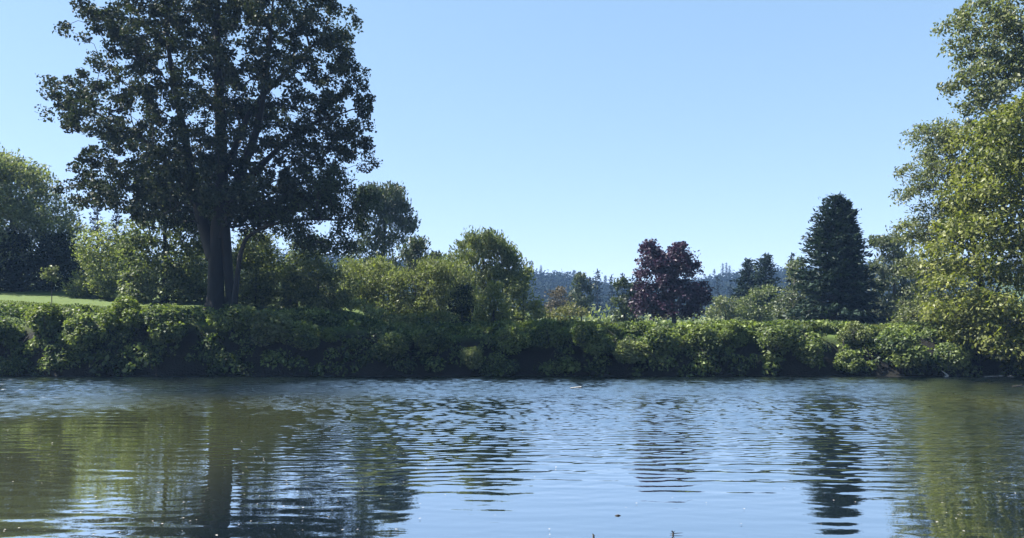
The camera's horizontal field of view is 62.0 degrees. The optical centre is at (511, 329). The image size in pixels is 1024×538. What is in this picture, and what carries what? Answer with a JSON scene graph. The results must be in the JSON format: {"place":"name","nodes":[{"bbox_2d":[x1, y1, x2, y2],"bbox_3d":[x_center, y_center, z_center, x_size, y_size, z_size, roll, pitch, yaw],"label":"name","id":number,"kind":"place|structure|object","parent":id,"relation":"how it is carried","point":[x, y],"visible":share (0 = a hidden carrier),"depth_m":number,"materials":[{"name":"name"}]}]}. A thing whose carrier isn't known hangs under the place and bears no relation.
{"place":"outdoors","nodes":[
{"label":"outdoors","id":0,"kind":"place"},
{"bbox_2d":[4,399,1007,534],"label":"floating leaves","id":1,"kind":"object","parent":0,"point":[403,453],"visible":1,"depth_m":18.20,"materials":[{"name":"green plant"}]},
{"bbox_2d":[0,376,1023,537],"bbox_3d":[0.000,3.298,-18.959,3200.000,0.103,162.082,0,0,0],"label":"water","id":2,"kind":"structure","parent":0,"point":[773,456],"depth_m":22.00,"materials":[{"name":"blue liquid"}]},
{"bbox_2d":[0,272,1023,376],"bbox_3d":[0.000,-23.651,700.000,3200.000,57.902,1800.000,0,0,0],"label":"ground","id":3,"kind":"structure","parent":0,"point":[527,359],"depth_m":60.42,"materials":[{"name":"green plant"}]},
{"bbox_2d":[0,316,24,352],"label":"bramble bush","id":4,"kind":"object","parent":3,"relation":"on","point":[8,328],"visible":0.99,"depth_m":60.68,"materials":[{"name":"green plant"}]},
{"bbox_2d":[24,302,62,334],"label":"bramble bush","id":5,"kind":"object","parent":3,"relation":"on","point":[41,317],"visible":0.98,"depth_m":60.37,"materials":[{"name":"green plant"}]},
{"bbox_2d":[0,226,90,291],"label":"hedge","id":6,"kind":"object","parent":3,"relation":"on","point":[13,279],"visible":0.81,"depth_m":82.44,"materials":[{"name":"green plant"}]},
{"bbox_2d":[0,146,93,287],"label":"willow tree","id":7,"kind":"object","parent":3,"relation":"on","point":[22,175],"visible":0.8,"depth_m":84.56,"materials":[{"name":"green plant"}]},
{"bbox_2d":[40,265,61,302],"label":"sapling","id":8,"kind":"object","parent":3,"relation":"on","point":[46,276],"visible":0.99,"depth_m":70.92,"materials":[{"name":"green plant"}]},
{"bbox_2d":[56,313,108,351],"bbox_3d":[-30.375,0.195,60.097,3.661,2.792,2.667,0,0,39],"label":"bramble bush","id":9,"kind":"object","parent":3,"relation":"on","point":[84,328],"visible":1,"depth_m":59.51,"materials":[{"name":"green plant"}]},
{"bbox_2d":[84,204,113,280],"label":"fir tree","id":10,"kind":"object","parent":3,"relation":"on","point":[95,212],"visible":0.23,"depth_m":119.66,"materials":[{"name":"green plant"}]},
{"bbox_2d":[60,220,140,297],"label":"elder shrub","id":11,"kind":"object","parent":3,"relation":"on","point":[101,284],"visible":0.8,"depth_m":78.83,"materials":[{"name":"green plant"}]},
{"bbox_2d":[103,207,127,279],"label":"fir tree","id":12,"kind":"object","parent":3,"relation":"on","point":[116,217],"visible":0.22,"depth_m":123.87,"materials":[{"name":"green plant"}]},
{"bbox_2d":[96,294,149,330],"bbox_3d":[-27.546,-1.100,60.903,3.982,2.832,2.556,0,0,11],"label":"bramble bush","id":13,"kind":"object","parent":3,"relation":"on","point":[125,312],"visible":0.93,"depth_m":60.41,"materials":[{"name":"green plant"}]},
{"bbox_2d":[92,246,160,282],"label":"tree","id":14,"kind":"object","parent":3,"relation":"on","point":[113,265],"visible":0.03,"depth_m":110.87,"materials":[{"name":"green plant"}]},
{"bbox_2d":[109,172,207,302],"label":"ivy clad tree","id":15,"kind":"object","parent":3,"relation":"on","point":[147,288],"visible":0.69,"depth_m":75.80,"materials":[{"name":"green plant"}]},
{"bbox_2d":[141,305,190,343],"bbox_3d":[-24.460,-0.375,60.431,3.616,2.810,3.118,0,0,12],"label":"bramble bush","id":16,"kind":"object","parent":3,"relation":"on","point":[166,324],"visible":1,"depth_m":59.56,"materials":[{"name":"green plant"}]},
{"bbox_2d":[168,249,207,292],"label":"tree","id":17,"kind":"object","parent":3,"relation":"on","point":[204,261],"visible":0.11,"depth_m":114.77,"materials":[{"name":"green plant"}]},
{"bbox_2d":[34,0,382,310],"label":"oak tree","id":18,"kind":"object","parent":3,"relation":"on","point":[217,205],"visible":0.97,"depth_m":65.89,"materials":[{"name":"green plant"}]},
{"bbox_2d":[205,303,255,338],"bbox_3d":[-20.173,-0.651,61.235,3.701,2.706,2.444,0,0,8],"label":"bramble bush","id":19,"kind":"object","parent":3,"relation":"on","point":[227,318],"visible":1,"depth_m":60.77,"materials":[{"name":"green plant"}]},
{"bbox_2d":[232,229,287,294],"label":"tree","id":20,"kind":"object","parent":3,"relation":"on","point":[260,256],"visible":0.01,"depth_m":111.17,"materials":[{"name":"green plant"}]},
{"bbox_2d":[224,229,307,306],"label":"hazel shrub","id":21,"kind":"object","parent":3,"relation":"on","point":[256,297],"visible":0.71,"depth_m":74.96,"materials":[{"name":"green plant"}]},
{"bbox_2d":[248,309,292,347],"bbox_3d":[-17.170,-0.063,60.824,3.189,2.826,2.469,0,0,-10],"label":"bramble bush","id":22,"kind":"object","parent":3,"relation":"on","point":[272,327],"visible":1,"depth_m":60.18,"materials":[{"name":"green plant"}]},
{"bbox_2d":[281,320,319,350],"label":"bramble bush","id":23,"kind":"object","parent":3,"relation":"on","point":[303,335],"visible":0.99,"depth_m":60.07,"materials":[{"name":"green plant"}]},
{"bbox_2d":[282,233,333,289],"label":"tree","id":24,"kind":"object","parent":3,"relation":"on","point":[290,255],"visible":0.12,"depth_m":114.78,"materials":[{"name":"green plant"}]},
{"bbox_2d":[231,160,386,305],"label":"arching tree","id":25,"kind":"object","parent":3,"relation":"on","point":[319,186],"visible":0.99,"depth_m":65.93,"materials":[{"name":"green plant"}]},
{"bbox_2d":[269,249,363,310],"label":"holly shrub","id":26,"kind":"object","parent":3,"relation":"on","point":[312,295],"visible":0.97,"depth_m":73.27,"materials":[{"name":"green plant"}]},
{"bbox_2d":[319,254,365,299],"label":"tree","id":27,"kind":"object","parent":3,"relation":"on","point":[339,264],"visible":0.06,"depth_m":111.12,"materials":[{"name":"green plant"}]},
{"bbox_2d":[327,251,408,309],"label":"thicket shrub","id":28,"kind":"object","parent":3,"relation":"on","point":[377,268],"visible":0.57,"depth_m":80.91,"materials":[{"name":"green plant"}]},
{"bbox_2d":[350,298,401,324],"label":"shrub","id":29,"kind":"object","parent":3,"relation":"on","point":[370,311],"visible":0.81,"depth_m":67.15,"materials":[{"name":"green plant"}]},
{"bbox_2d":[350,180,420,297],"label":"poplar tree","id":30,"kind":"object","parent":3,"relation":"on","point":[396,205],"visible":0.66,"depth_m":106.65,"materials":[{"name":"green plant"}]},
{"bbox_2d":[370,329,413,362],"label":"bramble bush","id":31,"kind":"object","parent":3,"relation":"on","point":[389,344],"visible":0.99,"depth_m":59.33,"materials":[{"name":"green plant"}]},
{"bbox_2d":[369,252,457,323],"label":"thicket shrub","id":32,"kind":"object","parent":3,"relation":"on","point":[402,300],"visible":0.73,"depth_m":79.12,"materials":[{"name":"green plant"}]},
{"bbox_2d":[389,234,442,287],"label":"poplar tree","id":33,"kind":"object","parent":3,"relation":"on","point":[415,250],"visible":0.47,"depth_m":97.24,"materials":[{"name":"green plant"}]},
{"bbox_2d":[412,326,454,356],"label":"bramble bush","id":34,"kind":"object","parent":3,"relation":"on","point":[432,339],"visible":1,"depth_m":59.98,"materials":[{"name":"green plant"}]},
{"bbox_2d":[418,258,488,322],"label":"thicket shrub","id":35,"kind":"object","parent":3,"relation":"on","point":[459,275],"visible":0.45,"depth_m":79.53,"materials":[{"name":"green plant"}]},
{"bbox_2d":[445,283,474,324],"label":"laurel shrub","id":36,"kind":"object","parent":3,"relation":"on","point":[464,308],"visible":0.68,"depth_m":71.70,"materials":[{"name":"green plant"}]},
{"bbox_2d":[459,346,483,368],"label":"bramble bush","id":37,"kind":"object","parent":3,"relation":"on","point":[473,357],"visible":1,"depth_m":59.62,"materials":[{"name":"green plant"}]},
{"bbox_2d":[423,225,535,322],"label":"ash tree","id":38,"kind":"object","parent":3,"relation":"on","point":[475,247],"visible":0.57,"depth_m":87.64,"materials":[{"name":"green plant"}]},
{"bbox_2d":[0,300,968,334],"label":"grass","id":39,"kind":"structure","parent":3,"relation":"on","point":[516,324],"depth_m":62.94,"materials":[{"name":"green plant"}]},
{"bbox_2d":[467,279,516,324],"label":"rounded shrub","id":40,"kind":"object","parent":3,"relation":"on","point":[493,308],"visible":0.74,"depth_m":69.68,"materials":[{"name":"green plant"}]},
{"bbox_2d":[0,303,1023,376],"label":"bank undergrowth","id":41,"kind":"object","parent":3,"relation":"on","point":[310,316],"visible":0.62,"depth_m":60.34,"materials":[{"name":"green plant"}]},
{"bbox_2d":[492,324,531,354],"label":"bramble bush","id":42,"kind":"object","parent":3,"relation":"on","point":[512,336],"visible":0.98,"depth_m":60.50,"materials":[{"name":"green plant"}]},
{"bbox_2d":[499,266,548,322],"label":"sloping shrub","id":43,"kind":"object","parent":3,"relation":"on","point":[524,274],"visible":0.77,"depth_m":85.47,"materials":[{"name":"green plant"}]},
{"bbox_2d":[26,251,1023,321],"bbox_3d":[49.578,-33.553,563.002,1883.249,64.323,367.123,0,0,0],"label":"distant wood","id":44,"kind":"object","parent":3,"relation":"on","point":[547,282],"visible":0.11,"depth_m":532.52,"materials":[{"name":"green plant"}]},
{"bbox_2d":[527,318,571,348],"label":"bramble bush","id":45,"kind":"object","parent":3,"relation":"on","point":[548,333],"visible":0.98,"depth_m":60.94,"materials":[{"name":"green plant"}]},
{"bbox_2d":[541,285,573,320],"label":"russet shrub","id":46,"kind":"object","parent":3,"relation":"on","point":[559,290],"visible":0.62,"depth_m":134.10,"materials":[{"name":"brown plant"}]},
{"bbox_2d":[543,300,589,322],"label":"gold shrub","id":47,"kind":"object","parent":3,"relation":"on","point":[568,313],"visible":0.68,"depth_m":111.31,"materials":[{"name":"green plant"}]},
{"bbox_2d":[568,271,597,320],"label":"young poplar","id":48,"kind":"object","parent":3,"relation":"on","point":[579,284],"visible":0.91,"depth_m":139.35,"materials":[{"name":"green plant"}]},
{"bbox_2d":[569,321,614,356],"bbox_3d":[5.445,0.647,60.122,3.325,2.583,2.867,0,0,-25],"label":"bramble bush","id":49,"kind":"object","parent":3,"relation":"on","point":[594,340],"visible":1,"depth_m":59.34,"materials":[{"name":"green plant"}]},
{"bbox_2d":[587,276,597,320],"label":"conifer","id":50,"kind":"object","parent":3,"relation":"on","point":[589,278],"visible":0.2,"depth_m":244.91,"materials":[{"name":"green plant"}]},
{"bbox_2d":[174,279,1022,323],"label":"field scrub","id":51,"kind":"object","parent":3,"relation":"on","point":[590,318],"visible":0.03,"depth_m":167.45,"materials":[{"name":"green plant"}]},
{"bbox_2d":[592,268,604,320],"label":"conifer","id":52,"kind":"object","parent":3,"relation":"on","point":[596,278],"visible":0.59,"depth_m":249.82,"materials":[{"name":"green plant"}]},
{"bbox_2d":[604,274,617,321],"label":"conifer","id":53,"kind":"object","parent":3,"relation":"on","point":[612,292],"visible":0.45,"depth_m":261.81,"materials":[{"name":"green plant"}]},
{"bbox_2d":[618,273,627,314],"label":"conifer","id":54,"kind":"object","parent":3,"relation":"on","point":[622,274],"visible":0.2,"depth_m":267.92,"materials":[{"name":"green plant"}]},
{"bbox_2d":[605,275,647,322],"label":"tree","id":55,"kind":"object","parent":3,"relation":"on","point":[623,299],"visible":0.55,"depth_m":102.60,"materials":[{"name":"green plant"}]},
{"bbox_2d":[612,339,647,368],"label":"bramble bush","id":56,"kind":"object","parent":3,"relation":"on","point":[630,353],"visible":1,"depth_m":59.40,"materials":[{"name":"green plant"}]},
{"bbox_2d":[643,326,682,360],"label":"bramble bush","id":57,"kind":"object","parent":3,"relation":"on","point":[661,341],"visible":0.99,"depth_m":59.63,"materials":[{"name":"green plant"}]},
{"bbox_2d":[628,238,713,323],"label":"purple tree","id":58,"kind":"object","parent":3,"relation":"on","point":[669,267],"visible":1,"depth_m":93.25,"materials":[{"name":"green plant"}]},
{"bbox_2d":[680,323,723,353],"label":"bramble bush","id":59,"kind":"object","parent":3,"relation":"on","point":[704,337],"visible":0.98,"depth_m":59.75,"materials":[{"name":"green plant"}]},
{"bbox_2d":[714,277,722,318],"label":"conifer","id":60,"kind":"object","parent":3,"relation":"on","point":[717,285],"visible":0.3,"depth_m":299.89,"materials":[{"name":"green plant"}]},
{"bbox_2d":[702,295,749,323],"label":"silver shrub","id":61,"kind":"object","parent":3,"relation":"on","point":[720,303],"visible":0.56,"depth_m":117.13,"materials":[{"name":"grey plant"}]},
{"bbox_2d":[726,283,733,306],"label":"conifer","id":62,"kind":"object","parent":3,"relation":"on","point":[729,290],"visible":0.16,"depth_m":269.94,"materials":[{"name":"green plant"}]},
{"bbox_2d":[716,319,748,347],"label":"bramble bush","id":63,"kind":"object","parent":3,"relation":"on","point":[729,331],"visible":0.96,"depth_m":60.63,"materials":[{"name":"green plant"}]},
{"bbox_2d":[722,258,761,321],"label":"fir tree","id":64,"kind":"object","parent":3,"relation":"on","point":[741,289],"visible":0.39,"depth_m":131.71,"materials":[{"name":"green plant"}]},
{"bbox_2d":[733,283,780,323],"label":"alder shrub","id":65,"kind":"object","parent":3,"relation":"on","point":[756,295],"visible":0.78,"depth_m":101.51,"materials":[{"name":"green plant"}]},
{"bbox_2d":[742,252,786,320],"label":"fir tree","id":66,"kind":"object","parent":3,"relation":"on","point":[761,276],"visible":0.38,"depth_m":127.49,"materials":[{"name":"green plant"}]},
{"bbox_2d":[759,354,779,367],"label":"bramble bush","id":67,"kind":"object","parent":3,"relation":"on","point":[764,359],"visible":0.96,"depth_m":60.23,"materials":[{"name":"green plant"}]},
{"bbox_2d":[755,323,800,353],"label":"bramble bush","id":68,"kind":"object","parent":3,"relation":"on","point":[775,338],"visible":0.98,"depth_m":60.07,"materials":[{"name":"green plant"}]},
{"bbox_2d":[782,252,799,318],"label":"fir tree","id":69,"kind":"object","parent":3,"relation":"on","point":[791,256],"visible":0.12,"depth_m":149.89,"materials":[{"name":"green plant"}]},
{"bbox_2d":[767,256,832,320],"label":"birch tree","id":70,"kind":"object","parent":3,"relation":"on","point":[790,300],"visible":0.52,"depth_m":91.68,"materials":[{"name":"green plant"}]},
{"bbox_2d":[792,337,824,366],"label":"bramble bush","id":71,"kind":"object","parent":3,"relation":"on","point":[809,351],"visible":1,"depth_m":59.80,"materials":[{"name":"green plant"}]},
{"bbox_2d":[782,191,894,325],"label":"cedar tree","id":72,"kind":"object","parent":3,"relation":"on","point":[837,254],"visible":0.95,"depth_m":85.77,"materials":[{"name":"green plant"}]},
{"bbox_2d":[832,349,864,373],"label":"bramble bush","id":73,"kind":"object","parent":3,"relation":"on","point":[850,361],"visible":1,"depth_m":60.10,"materials":[{"name":"green plant"}]},
{"bbox_2d":[835,320,874,343],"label":"bramble bush","id":74,"kind":"object","parent":3,"relation":"on","point":[859,333],"visible":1,"depth_m":61.39,"materials":[{"name":"green plant"}]},
{"bbox_2d":[865,233,930,323],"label":"aspen tree","id":75,"kind":"object","parent":3,"relation":"on","point":[883,242],"visible":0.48,"depth_m":89.31,"materials":[{"name":"green plant"}]},
{"bbox_2d":[894,362,903,370],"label":"bramble bush","id":76,"kind":"object","parent":3,"relation":"on","point":[900,366],"visible":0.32,"depth_m":59.64,"materials":[{"name":"green plant"}]},
{"bbox_2d":[874,329,930,368],"bbox_3d":[27.373,1.343,59.837,3.590,2.789,3.095,0,0,22],"label":"bramble bush","id":77,"kind":"object","parent":3,"relation":"on","point":[906,349],"visible":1,"depth_m":58.99,"materials":[{"name":"green plant"}]},
{"bbox_2d":[885,113,992,330],"bbox_3d":[32.908,-7.578,65.138,8.740,17.556,7.241,0,0,0],"label":"grey willow","id":78,"kind":"object","parent":3,"relation":"on","point":[930,156],"visible":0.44,"depth_m":64.64,"materials":[{"name":"green plant"}]},
{"bbox_2d":[933,342,972,372],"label":"bramble bush","id":79,"kind":"object","parent":3,"relation":"on","point":[954,357],"visible":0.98,"depth_m":59.05,"materials":[{"name":"green plant"}]},
{"bbox_2d":[909,91,1023,368],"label":"yellow maple","id":80,"kind":"object","parent":3,"relation":"on","point":[999,135],"visible":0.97,"depth_m":57.81,"materials":[{"name":"plant"}]},
{"bbox_2d":[929,0,1023,122],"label":"tall willow","id":81,"kind":"object","parent":3,"relation":"on","point":[1001,66],"visible":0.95,"depth_m":60.39,"materials":[{"name":"green plant"}]},
{"bbox_2d":[958,327,1006,362],"bbox_3d":[33.085,1.117,59.938,3.370,2.570,2.455,0,0,29],"label":"bramble bush","id":82,"kind":"object","parent":3,"relation":"on","point":[984,356],"visible":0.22,"depth_m":59.77,"materials":[{"name":"green plant"}]},
{"bbox_2d":[1000,354,1023,374],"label":"bramble bush","id":83,"kind":"object","parent":3,"relation":"on","point":[1010,363],"visible":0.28,"depth_m":59.35,"materials":[{"name":"green plant"}]},
{"bbox_2d":[0,0,1023,284],"label":"sky","id":84,"kind":"structure","parent":0,"point":[582,132],"materials":[{"name":"blue"}]}
]}

